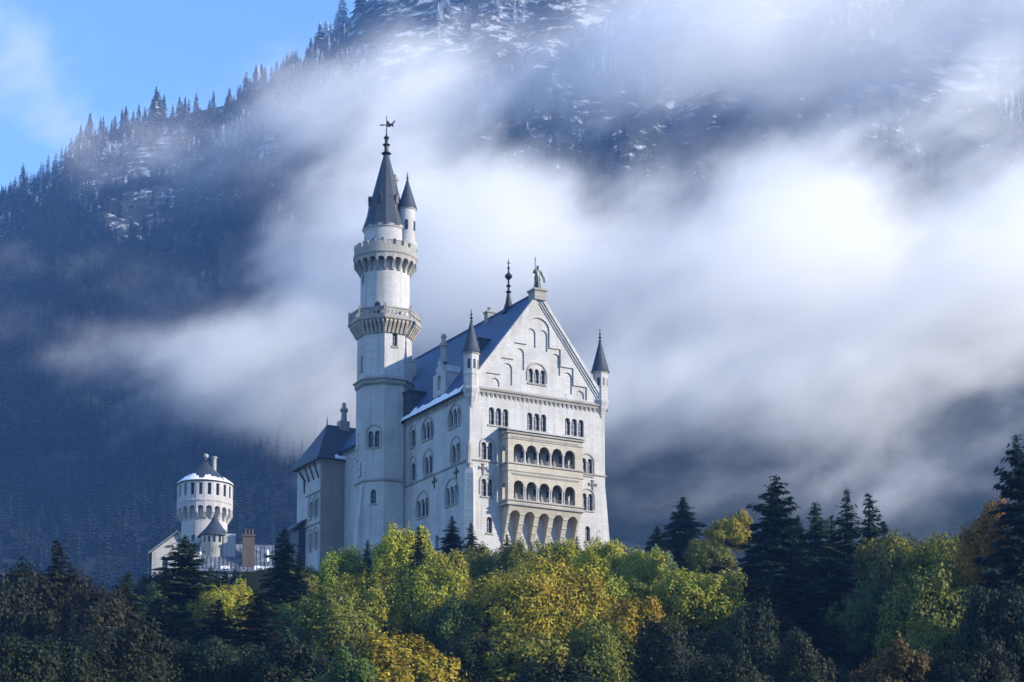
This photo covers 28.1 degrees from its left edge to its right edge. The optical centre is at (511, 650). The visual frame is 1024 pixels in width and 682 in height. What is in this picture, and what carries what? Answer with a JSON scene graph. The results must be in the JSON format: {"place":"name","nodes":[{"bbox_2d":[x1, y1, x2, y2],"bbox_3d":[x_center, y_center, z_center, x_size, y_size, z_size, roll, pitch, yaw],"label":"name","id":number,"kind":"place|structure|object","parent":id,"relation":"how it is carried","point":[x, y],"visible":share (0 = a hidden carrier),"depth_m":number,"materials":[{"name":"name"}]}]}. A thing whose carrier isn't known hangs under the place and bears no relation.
{"place":"outdoors","nodes":[
{"label":"outdoors","id":0,"kind":"place"},
{"bbox_2d":[0,0,367,193],"label":"sky","id":1,"kind":"structure","parent":0,"point":[62,62],"materials":[{"name":"blue"}]},
{"bbox_2d":[227,572,738,613],"bbox_3d":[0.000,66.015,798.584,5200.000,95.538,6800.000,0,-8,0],"label":"ground","id":2,"kind":"structure","parent":0,"point":[252,581],"depth_m":302.76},
{"bbox_2d":[0,557,47,645],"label":"broadleaf tree","id":3,"kind":"object","parent":2,"relation":"on","point":[23,621],"visible":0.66,"depth_m":234.44,"materials":[{"name":"green plant"}]},
{"bbox_2d":[9,562,97,640],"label":"broadleaf tree","id":4,"kind":"object","parent":2,"relation":"on","point":[31,577],"visible":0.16,"depth_m":238.92,"materials":[{"name":"green plant"}]},
{"bbox_2d":[35,540,79,629],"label":"spruce tree","id":5,"kind":"object","parent":2,"relation":"on","point":[58,573],"visible":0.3,"depth_m":241.16,"materials":[{"name":"green plant"}]},
{"bbox_2d":[0,624,116,681],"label":"broadleaf tree","id":6,"kind":"object","parent":2,"relation":"on","point":[37,661],"visible":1,"depth_m":188.68,"materials":[{"name":"green plant"}]},
{"bbox_2d":[48,579,143,657],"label":"broadleaf tree","id":7,"kind":"object","parent":2,"relation":"on","point":[83,615],"visible":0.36,"depth_m":229.44,"materials":[{"name":"green plant"}]},
{"bbox_2d":[110,571,149,623],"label":"spruce tree","id":8,"kind":"object","parent":2,"relation":"on","point":[127,585],"visible":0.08,"depth_m":255.24,"materials":[{"name":"green plant"}]},
{"bbox_2d":[78,614,184,681],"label":"broadleaf tree","id":9,"kind":"object","parent":2,"relation":"on","point":[127,656],"visible":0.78,"depth_m":196.74,"materials":[{"name":"green plant"}]},
{"bbox_2d":[131,571,175,617],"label":"broadleaf tree","id":10,"kind":"object","parent":2,"relation":"on","point":[140,588],"visible":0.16,"depth_m":337.29,"materials":[{"name":"green plant"}]},
{"bbox_2d":[140,597,185,644],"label":"spruce tree","id":11,"kind":"object","parent":2,"relation":"on","point":[156,611],"visible":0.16,"depth_m":240.72,"materials":[{"name":"green plant"}]},
{"bbox_2d":[141,581,185,641],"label":"broadleaf tree","id":12,"kind":"object","parent":2,"relation":"on","point":[151,593],"visible":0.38,"depth_m":263.14,"materials":[{"name":"green plant"}]},
{"bbox_2d":[142,535,230,644],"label":"spruce tree","id":13,"kind":"object","parent":2,"relation":"on","point":[184,585],"visible":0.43,"depth_m":265.08,"materials":[{"name":"green plant"}]},
{"bbox_2d":[173,599,201,643],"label":"spruce tree","id":14,"kind":"object","parent":2,"relation":"on","point":[189,616],"visible":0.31,"depth_m":262.48,"materials":[{"name":"green plant"}]},
{"bbox_2d":[176,454,233,543],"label":"round tower","id":15,"kind":"structure","parent":2,"relation":"on","point":[205,488],"depth_m":388.67,"materials":[{"name":"white stone"}]},
{"bbox_2d":[149,512,274,583],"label":"gatehouse","id":16,"kind":"object","parent":2,"relation":"on","point":[219,548],"visible":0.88,"depth_m":381.62,"materials":[{"name":"white stone"}]},
{"bbox_2d":[189,600,240,647],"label":"spruce tree","id":17,"kind":"object","parent":2,"relation":"on","point":[217,622],"visible":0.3,"depth_m":238.38,"materials":[{"name":"green plant"}]},
{"bbox_2d":[166,634,269,681],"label":"broadleaf tree","id":18,"kind":"object","parent":2,"relation":"on","point":[211,659],"visible":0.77,"depth_m":203.15,"materials":[{"name":"green plant"}]},
{"bbox_2d":[200,565,239,590],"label":"broadleaf tree","id":19,"kind":"object","parent":2,"relation":"on","point":[224,577],"visible":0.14,"depth_m":348.87,"materials":[{"name":"green plant"}]},
{"bbox_2d":[189,574,254,633],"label":"broadleaf tree","id":20,"kind":"object","parent":2,"relation":"on","point":[232,597],"visible":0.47,"depth_m":259.36,"materials":[{"name":"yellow plant"}]},
{"bbox_2d":[216,589,289,659],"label":"spruce tree","id":21,"kind":"object","parent":2,"relation":"on","point":[255,622],"visible":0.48,"depth_m":234.16,"materials":[{"name":"green plant"}]},
{"bbox_2d":[226,627,330,681],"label":"broadleaf tree","id":22,"kind":"object","parent":2,"relation":"on","point":[298,665],"visible":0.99,"depth_m":198.24,"materials":[{"name":"green plant"}]},
{"bbox_2d":[253,599,304,653],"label":"broadleaf tree","id":23,"kind":"object","parent":2,"relation":"on","point":[285,612],"visible":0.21,"depth_m":246.14,"materials":[{"name":"green plant"}]},
{"bbox_2d":[258,527,308,656],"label":"spruce tree","id":24,"kind":"object","parent":2,"relation":"on","point":[279,583],"visible":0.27,"depth_m":267.41,"materials":[{"name":"green plant"}]},
{"bbox_2d":[274,555,312,655],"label":"spruce tree","id":25,"kind":"object","parent":2,"relation":"on","point":[299,585],"visible":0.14,"depth_m":265.55,"materials":[{"name":"green plant"}]},
{"bbox_2d":[286,561,322,596],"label":"broadleaf tree","id":26,"kind":"object","parent":2,"relation":"on","point":[312,579],"visible":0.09,"depth_m":278.33,"materials":[{"name":"green plant"}]},
{"bbox_2d":[287,403,355,571],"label":"wing","id":27,"kind":"structure","parent":2,"relation":"on","point":[317,532],"depth_m":347.17,"materials":[{"name":"white stone"}]},
{"bbox_2d":[287,581,383,658],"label":"broadleaf tree","id":28,"kind":"object","parent":2,"relation":"on","point":[338,618],"visible":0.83,"depth_m":239.60,"materials":[{"name":"green plant"}]},
{"bbox_2d":[308,542,368,600],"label":"broadleaf tree","id":29,"kind":"object","parent":2,"relation":"on","point":[331,566],"visible":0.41,"depth_m":280.48,"materials":[{"name":"green plant"}]},
{"bbox_2d":[311,640,377,681],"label":"broadleaf tree","id":30,"kind":"object","parent":2,"relation":"on","point":[342,671],"visible":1,"depth_m":184.38,"materials":[{"name":"green plant"}]},
{"bbox_2d":[320,641,390,670],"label":"tree","id":31,"kind":"object","parent":2,"relation":"on","point":[348,650],"visible":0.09,"depth_m":236.86,"materials":[{"name":"green plant"}]},
{"bbox_2d":[361,540,373,578],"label":"spruce tree","id":32,"kind":"object","parent":2,"relation":"on","point":[367,559],"visible":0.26,"depth_m":292.52,"materials":[{"name":"green plant"}]},
{"bbox_2d":[332,570,414,642],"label":"broadleaf tree","id":33,"kind":"object","parent":2,"relation":"on","point":[376,598],"visible":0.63,"depth_m":258.75,"materials":[{"name":"green plant"}]},
{"bbox_2d":[348,116,421,566],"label":"stair tower","id":34,"kind":"structure","parent":2,"relation":"on","point":[384,323],"depth_m":328.23,"materials":[{"name":"stone"}]},
{"bbox_2d":[366,424,381,448],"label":"window","id":35,"kind":"structure","parent":34,"relation":"in","point":[373,438],"depth_m":326.22,"materials":[{"name":"stone"}]},
{"bbox_2d":[368,519,434,586],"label":"broadleaf tree","id":36,"kind":"object","parent":2,"relation":"on","point":[391,553],"visible":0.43,"depth_m":277.98,"materials":[{"name":"green plant"}]},
{"bbox_2d":[349,628,470,681],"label":"broadleaf tree","id":37,"kind":"object","parent":2,"relation":"on","point":[408,662],"visible":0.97,"depth_m":198.67,"materials":[{"name":"yellow plant"}]},
{"bbox_2d":[393,526,428,645],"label":"spruce tree","id":38,"kind":"object","parent":2,"relation":"on","point":[418,554],"visible":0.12,"depth_m":266.13,"materials":[{"name":"green plant"}]},
{"bbox_2d":[391,558,467,636],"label":"broadleaf tree","id":39,"kind":"object","parent":2,"relation":"on","point":[423,591],"visible":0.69,"depth_m":257.66,"materials":[{"name":"green plant"}]},
{"bbox_2d":[397,544,471,598],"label":"broadleaf tree","id":40,"kind":"object","parent":2,"relation":"on","point":[442,559],"visible":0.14,"depth_m":274.50,"materials":[{"name":"green plant"}]},
{"bbox_2d":[435,516,465,559],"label":"spruce tree","id":41,"kind":"object","parent":2,"relation":"on","point":[453,540],"visible":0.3,"depth_m":295.76,"materials":[{"name":"green plant"}]},
{"bbox_2d":[417,592,495,650],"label":"broadleaf tree","id":42,"kind":"object","parent":2,"relation":"on","point":[443,624],"visible":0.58,"depth_m":237.93,"materials":[{"name":"green plant"}]},
{"bbox_2d":[458,523,479,600],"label":"spruce tree","id":43,"kind":"object","parent":2,"relation":"on","point":[471,540],"visible":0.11,"depth_m":293.87,"materials":[{"name":"green plant"}]},
{"bbox_2d":[339,259,609,567],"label":"palace","id":44,"kind":"structure","parent":2,"relation":"on","point":[505,409],"depth_m":314.24,"materials":[{"name":"stone"}]},
{"bbox_2d":[415,491,428,520],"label":"window","id":45,"kind":"structure","parent":44,"relation":"in","point":[424,507],"depth_m":320.45,"materials":[{"name":"stone"}]},
{"bbox_2d":[421,417,433,442],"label":"window","id":46,"kind":"structure","parent":44,"relation":"in","point":[429,430],"depth_m":320.61,"materials":[{"name":"stone"}]},
{"bbox_2d":[444,478,458,508],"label":"window","id":47,"kind":"structure","parent":44,"relation":"in","point":[453,494],"depth_m":311.81,"materials":[{"name":"stone"}]},
{"bbox_2d":[447,403,460,430],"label":"window","id":48,"kind":"structure","parent":44,"relation":"in","point":[456,417],"depth_m":312.72,"materials":[{"name":"stone"}]},
{"bbox_2d":[450,436,460,465],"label":"window","id":49,"kind":"structure","parent":44,"relation":"in","point":[457,450],"depth_m":311.28,"materials":[{"name":"stone"}]},
{"bbox_2d":[479,474,494,498],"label":"window","id":50,"kind":"structure","parent":44,"relation":"in","point":[485,491],"depth_m":308.10,"materials":[{"name":"stone"}]},
{"bbox_2d":[479,437,495,460],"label":"window","id":51,"kind":"structure","parent":44,"relation":"in","point":[486,449],"depth_m":308.93,"materials":[{"name":"stone"}]},
{"bbox_2d":[488,408,509,427],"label":"window","id":52,"kind":"structure","parent":44,"relation":"in","point":[497,418],"depth_m":310.67,"materials":[{"name":"stone"}]},
{"bbox_2d":[526,413,547,432],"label":"window","id":53,"kind":"structure","parent":44,"relation":"in","point":[535,423],"depth_m":313.87,"materials":[{"name":"stone"}]},
{"bbox_2d":[526,362,547,385],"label":"window","id":54,"kind":"structure","parent":44,"relation":"in","point":[535,378],"depth_m":315.10,"materials":[{"name":"stone"}]},
{"bbox_2d":[533,257,544,287],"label":"statue","id":55,"kind":"object","parent":44,"relation":"on","point":[536,271],"visible":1,"depth_m":316.84,"materials":[{"name":"grey stone"}]},
{"bbox_2d":[564,419,584,437],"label":"window","id":56,"kind":"structure","parent":44,"relation":"in","point":[572,428],"depth_m":317.03,"materials":[{"name":"stone"}]},
{"bbox_2d":[582,453,594,477],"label":"window","id":57,"kind":"structure","parent":44,"relation":"in","point":[586,464],"depth_m":317.42,"materials":[{"name":"stone"}]},
{"bbox_2d":[583,488,594,512],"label":"window","id":58,"kind":"structure","parent":44,"relation":"in","point":[586,499],"depth_m":316.56,"materials":[{"name":"stone"}]},
{"bbox_2d":[436,622,513,681],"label":"broadleaf tree","id":59,"kind":"object","parent":2,"relation":"on","point":[467,650],"visible":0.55,"depth_m":203.40,"materials":[{"name":"green plant"}]},
{"bbox_2d":[459,541,499,597],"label":"broadleaf tree","id":60,"kind":"object","parent":2,"relation":"on","point":[478,566],"visible":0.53,"depth_m":287.97,"materials":[{"name":"green plant"}]},
{"bbox_2d":[485,536,537,586],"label":"broadleaf tree","id":61,"kind":"object","parent":2,"relation":"on","point":[511,557],"visible":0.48,"depth_m":285.12,"materials":[{"name":"green plant"}]},
{"bbox_2d":[460,616,597,681],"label":"broadleaf tree","id":62,"kind":"object","parent":2,"relation":"on","point":[517,647],"visible":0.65,"depth_m":203.43,"materials":[{"name":"green plant"}]},
{"bbox_2d":[455,549,617,645],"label":"broadleaf tree","id":63,"kind":"object","parent":2,"relation":"on","point":[546,599],"visible":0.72,"depth_m":238.19,"materials":[{"name":"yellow plant"}]},
{"bbox_2d":[526,537,581,575],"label":"broadleaf tree","id":64,"kind":"object","parent":2,"relation":"on","point":[568,550],"visible":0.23,"depth_m":288.19,"materials":[{"name":"green plant"}]},
{"bbox_2d":[510,651,603,681],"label":"broadleaf tree","id":65,"kind":"object","parent":2,"relation":"on","point":[528,673],"visible":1,"depth_m":184.95,"materials":[{"name":"green plant"}]},
{"bbox_2d":[563,531,629,583],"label":"broadleaf tree","id":66,"kind":"object","parent":2,"relation":"on","point":[596,552],"visible":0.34,"depth_m":281.78,"materials":[{"name":"green plant"}]},
{"bbox_2d":[561,611,645,681],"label":"broadleaf tree","id":67,"kind":"object","parent":2,"relation":"on","point":[605,648],"visible":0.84,"depth_m":204.85,"materials":[{"name":"green plant"}]},
{"bbox_2d":[564,570,644,613],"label":"broadleaf tree","id":68,"kind":"object","parent":2,"relation":"on","point":[619,593],"visible":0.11,"depth_m":250.42,"materials":[{"name":"green plant"}]},
{"bbox_2d":[597,593,667,661],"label":"broadleaf tree","id":69,"kind":"object","parent":2,"relation":"on","point":[633,615],"visible":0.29,"depth_m":224.72,"materials":[{"name":"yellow plant"}]},
{"bbox_2d":[605,545,669,597],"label":"broadleaf tree","id":70,"kind":"object","parent":2,"relation":"on","point":[645,568],"visible":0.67,"depth_m":274.06,"materials":[{"name":"green plant"}]},
{"bbox_2d":[626,575,655,629],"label":"broadleaf tree","id":71,"kind":"object","parent":2,"relation":"on","point":[637,588],"visible":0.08,"depth_m":254.72,"materials":[{"name":"green plant"}]},
{"bbox_2d":[642,526,682,571],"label":"spruce tree","id":72,"kind":"object","parent":2,"relation":"on","point":[656,539],"visible":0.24,"depth_m":315.05,"materials":[{"name":"green plant"}]},
{"bbox_2d":[623,612,705,681],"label":"broadleaf tree","id":73,"kind":"object","parent":2,"relation":"on","point":[668,653],"visible":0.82,"depth_m":205.32,"materials":[{"name":"green plant"}]},
{"bbox_2d":[648,545,683,575],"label":"broadleaf tree","id":74,"kind":"object","parent":2,"relation":"on","point":[670,563],"visible":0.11,"depth_m":290.11,"materials":[{"name":"green plant"}]},
{"bbox_2d":[635,566,750,642],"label":"broadleaf tree","id":75,"kind":"object","parent":2,"relation":"on","point":[706,602],"visible":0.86,"depth_m":245.02,"materials":[{"name":"green plant"}]},
{"bbox_2d":[661,497,725,577],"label":"spruce tree","id":76,"kind":"object","parent":2,"relation":"on","point":[684,531],"visible":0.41,"depth_m":322.80,"materials":[{"name":"green plant"}]},
{"bbox_2d":[687,622,730,662],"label":"understorey tree","id":77,"kind":"object","parent":2,"relation":"on","point":[705,644],"visible":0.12,"depth_m":233.51,"materials":[{"name":"green plant"}]},
{"bbox_2d":[682,537,738,576],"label":"broadleaf tree","id":78,"kind":"object","parent":2,"relation":"on","point":[703,556],"visible":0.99,"depth_m":294.98,"materials":[{"name":"green plant"}]},
{"bbox_2d":[679,646,773,681],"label":"broadleaf tree","id":79,"kind":"object","parent":2,"relation":"on","point":[721,669],"visible":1,"depth_m":185.40,"materials":[{"name":"green plant"}]},
{"bbox_2d":[702,507,753,573],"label":"broadleaf tree","id":80,"kind":"object","parent":2,"relation":"on","point":[732,533],"visible":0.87,"depth_m":303.65,"materials":[{"name":"green plant"}]},
{"bbox_2d":[715,596,781,680],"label":"broadleaf tree","id":81,"kind":"object","parent":2,"relation":"on","point":[753,637],"visible":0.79,"depth_m":215.00,"materials":[{"name":"green plant"}]},
{"bbox_2d":[733,533,774,612],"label":"spruce tree","id":82,"kind":"object","parent":2,"relation":"on","point":[748,569],"visible":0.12,"depth_m":267.48,"materials":[{"name":"green plant"}]},
{"bbox_2d":[729,576,793,643],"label":"spruce tree","id":83,"kind":"object","parent":2,"relation":"on","point":[783,627],"visible":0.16,"depth_m":234.71,"materials":[{"name":"green plant"}]},
{"bbox_2d":[727,474,836,650],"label":"spruce tree","id":84,"kind":"object","parent":2,"relation":"on","point":[776,547],"visible":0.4,"depth_m":265.64,"materials":[{"name":"green plant"}]},
{"bbox_2d":[764,626,836,681],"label":"broadleaf tree","id":85,"kind":"object","parent":2,"relation":"on","point":[800,660],"visible":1,"depth_m":199.53,"materials":[{"name":"green plant"}]},
{"bbox_2d":[787,515,824,616],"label":"spruce tree","id":86,"kind":"object","parent":2,"relation":"on","point":[804,537],"visible":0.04,"depth_m":270.40,"materials":[{"name":"green plant"}]},
{"bbox_2d":[767,546,862,666],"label":"spruce tree","id":87,"kind":"object","parent":2,"relation":"on","point":[794,595],"visible":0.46,"depth_m":242.43,"materials":[{"name":"green plant"}]},
{"bbox_2d":[799,501,835,612],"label":"spruce tree","id":88,"kind":"object","parent":2,"relation":"on","point":[817,532],"visible":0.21,"depth_m":272.25,"materials":[{"name":"green plant"}]},
{"bbox_2d":[820,515,842,589],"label":"spruce tree","id":89,"kind":"object","parent":2,"relation":"on","point":[831,542],"visible":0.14,"depth_m":274.73,"materials":[{"name":"green plant"}]},
{"bbox_2d":[802,558,880,670],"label":"spruce tree","id":90,"kind":"object","parent":2,"relation":"on","point":[842,585],"visible":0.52,"depth_m":240.35,"materials":[{"name":"green plant"}]},
{"bbox_2d":[817,487,866,666],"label":"spruce tree","id":91,"kind":"object","parent":2,"relation":"on","point":[846,548],"visible":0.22,"depth_m":266.36,"materials":[{"name":"green plant"}]},
{"bbox_2d":[832,657,865,681],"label":"understorey tree","id":92,"kind":"object","parent":2,"relation":"on","point":[842,671],"visible":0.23,"depth_m":226.25,"materials":[{"name":"green plant"}]},
{"bbox_2d":[816,572,908,664],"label":"broadleaf tree","id":93,"kind":"object","parent":2,"relation":"on","point":[864,605],"visible":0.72,"depth_m":237.76,"materials":[{"name":"green plant"}]},
{"bbox_2d":[852,493,888,657],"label":"spruce tree","id":94,"kind":"object","parent":2,"relation":"on","point":[870,530],"visible":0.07,"depth_m":268.68,"materials":[{"name":"green plant"}]},
{"bbox_2d":[847,631,932,681],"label":"broadleaf tree","id":95,"kind":"object","parent":2,"relation":"on","point":[914,669],"visible":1,"depth_m":184.40,"materials":[{"name":"green plant"}]},
{"bbox_2d":[848,528,947,604],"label":"broadleaf tree","id":96,"kind":"object","parent":2,"relation":"on","point":[886,568],"visible":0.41,"depth_m":251.96,"materials":[{"name":"green plant"}]},
{"bbox_2d":[864,563,973,681],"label":"broadleaf tree","id":97,"kind":"object","parent":2,"relation":"on","point":[932,624],"visible":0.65,"depth_m":226.28,"materials":[{"name":"green plant"}]},
{"bbox_2d":[891,520,986,609],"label":"broadleaf tree","id":98,"kind":"object","parent":2,"relation":"on","point":[938,553],"visible":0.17,"depth_m":245.75,"materials":[{"name":"green plant"}]},
{"bbox_2d":[925,627,1021,681],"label":"broadleaf tree","id":99,"kind":"object","parent":2,"relation":"on","point":[986,663],"visible":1,"depth_m":182.77,"materials":[{"name":"green plant"}]},
{"bbox_2d":[954,493,1014,598],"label":"broadleaf tree","id":100,"kind":"object","parent":2,"relation":"on","point":[980,538],"visible":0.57,"depth_m":233.65,"materials":[{"name":"orange plant"}]},
{"bbox_2d":[946,577,1023,681],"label":"broadleaf tree","id":101,"kind":"object","parent":2,"relation":"on","point":[986,613],"visible":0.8,"depth_m":215.73,"materials":[{"name":"green plant"}]},
{"bbox_2d":[973,432,1023,681],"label":"spruce tree","id":102,"kind":"object","parent":2,"relation":"on","point":[1014,512],"visible":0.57,"depth_m":229.84,"materials":[{"name":"green plant"}]},
{"bbox_2d":[0,0,1023,601],"bbox_3d":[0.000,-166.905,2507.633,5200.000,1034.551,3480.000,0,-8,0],"label":"mountain","id":103,"kind":"structure","parent":0,"point":[760,310],"depth_m":1526.58,"materials":[{"name":"grey stone"}]},
{"bbox_2d":[143,99,158,135],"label":"ridge fir","id":104,"kind":"object","parent":103,"relation":"on","point":[151,113],"visible":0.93,"depth_m":2064.83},
{"bbox_2d":[0,0,1023,600],"bbox_3d":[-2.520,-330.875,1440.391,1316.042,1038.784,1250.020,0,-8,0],"label":"mountain forest","id":105,"kind":"object","parent":103,"relation":"on","point":[50,198],"visible":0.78,"depth_m":1568.07,"materials":[{"name":"plant"}]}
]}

